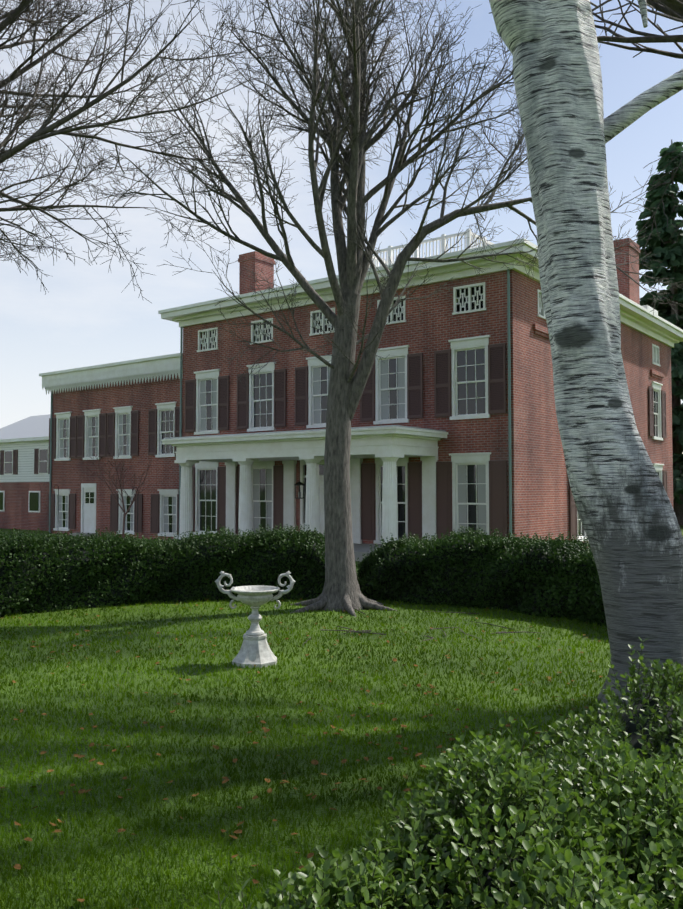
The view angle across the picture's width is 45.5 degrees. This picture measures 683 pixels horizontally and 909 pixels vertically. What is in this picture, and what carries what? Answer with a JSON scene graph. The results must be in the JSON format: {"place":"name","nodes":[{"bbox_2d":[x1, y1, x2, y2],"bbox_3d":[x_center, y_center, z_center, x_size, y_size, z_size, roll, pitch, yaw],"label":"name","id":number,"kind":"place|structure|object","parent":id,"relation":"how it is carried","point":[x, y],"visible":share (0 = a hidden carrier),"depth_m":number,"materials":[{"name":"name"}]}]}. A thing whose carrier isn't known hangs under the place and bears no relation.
{"place":"outdoors","nodes":[
{"label":"outdoors","id":0,"kind":"place"},
{"bbox_2d":[0,414,49,530],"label":"house","id":1,"kind":"structure","parent":0,"point":[24,468],"depth_m":42.39,"materials":[{"name":"brick"}]},
{"bbox_2d":[0,525,682,908],"bbox_3d":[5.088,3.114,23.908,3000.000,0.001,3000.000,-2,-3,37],"label":"ground","id":2,"kind":"structure","parent":0,"point":[270,755],"depth_m":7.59,"materials":[{"name":"green plant"}]},
{"bbox_2d":[54,485,137,532],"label":"shepherd hooks","id":3,"kind":"object","parent":2,"relation":"on","point":[132,490],"visible":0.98,"depth_m":29.12,"materials":[{"name":"black metal"}]},
{"bbox_2d":[39,353,182,539],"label":"house wing","id":4,"kind":"structure","parent":2,"relation":"on","point":[129,410],"depth_m":35.72,"materials":[{"name":"red brick"}]},
{"bbox_2d":[86,449,154,537],"bbox_3d":[-8.572,1.559,32.217,2.447,3.807,2.811,2,-3,-40],"label":"small bare tree","id":5,"kind":"object","parent":2,"relation":"on","point":[121,494],"visible":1,"depth_m":32.26,"materials":[{"name":"brown plant"}]},
{"bbox_2d":[0,0,314,302],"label":"tree","id":6,"kind":"object","parent":2,"relation":"on","point":[10,17],"visible":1,"depth_m":12.18,"materials":[{"name":"brown plant"}]},
{"bbox_2d":[215,571,295,667],"bbox_3d":[-1.049,1.971,9.894,0.798,1.111,0.604,-2,-3,37],"label":"garden urn","id":7,"kind":"object","parent":2,"relation":"on","point":[255,649],"visible":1,"depth_m":9.79,"materials":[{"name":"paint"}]},
{"bbox_2d":[0,523,596,595],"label":"hedge shoots","id":8,"kind":"object","parent":2,"relation":"on","point":[159,542],"visible":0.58,"depth_m":15.27,"materials":[{"name":"green plant"}]},
{"bbox_2d":[0,598,606,901],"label":"fallen leaves","id":9,"kind":"object","parent":2,"relation":"on","point":[309,855],"visible":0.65,"depth_m":6.63,"materials":[{"name":"brown plant"}]},
{"bbox_2d":[0,530,606,626],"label":"hedge","id":10,"kind":"object","parent":2,"relation":"on","point":[438,543],"depth_m":14.71,"materials":[{"name":"green plant"}]},
{"bbox_2d":[290,593,396,616],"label":"tree roots","id":11,"kind":"object","parent":2,"relation":"on","point":[319,602],"visible":0.54,"depth_m":14.17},
{"bbox_2d":[79,0,682,610],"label":"tree","id":12,"kind":"object","parent":2,"relation":"on","point":[357,26],"visible":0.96,"depth_m":14.47,"materials":[{"name":"brown plant"}]},
{"bbox_2d":[302,608,538,644],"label":"fallen twigs","id":13,"kind":"object","parent":2,"relation":"on","point":[366,631],"visible":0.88,"depth_m":11.91,"materials":[{"name":"brown wood"}]},
{"bbox_2d":[210,637,682,908],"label":"shrub","id":14,"kind":"object","parent":2,"relation":"on","point":[363,868],"depth_m":2.26,"materials":[{"name":"green plant"}]},
{"bbox_2d":[489,0,682,58],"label":"tree","id":15,"kind":"object","parent":2,"relation":"on","point":[671,9],"visible":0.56,"depth_m":10.96,"materials":[{"name":"brown plant"}]},
{"bbox_2d":[489,0,682,718],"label":"birch","id":16,"kind":"object","parent":2,"relation":"on","point":[627,515],"depth_m":7.64,"materials":[{"name":"grey plant"}]},
{"bbox_2d":[635,139,682,524],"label":"conifer","id":17,"kind":"object","parent":2,"relation":"on","point":[668,258],"depth_m":47.19,"materials":[{"name":"green plant"}]},
{"bbox_2d":[0,0,682,453],"label":"sky","id":18,"kind":"structure","parent":0,"point":[85,319],"materials":[{"name":"blue"}]},
{"bbox_2d":[158,229,682,561],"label":"house","id":19,"kind":"structure","parent":0,"point":[454,424],"depth_m":26.71,"materials":[{"name":"brick"}]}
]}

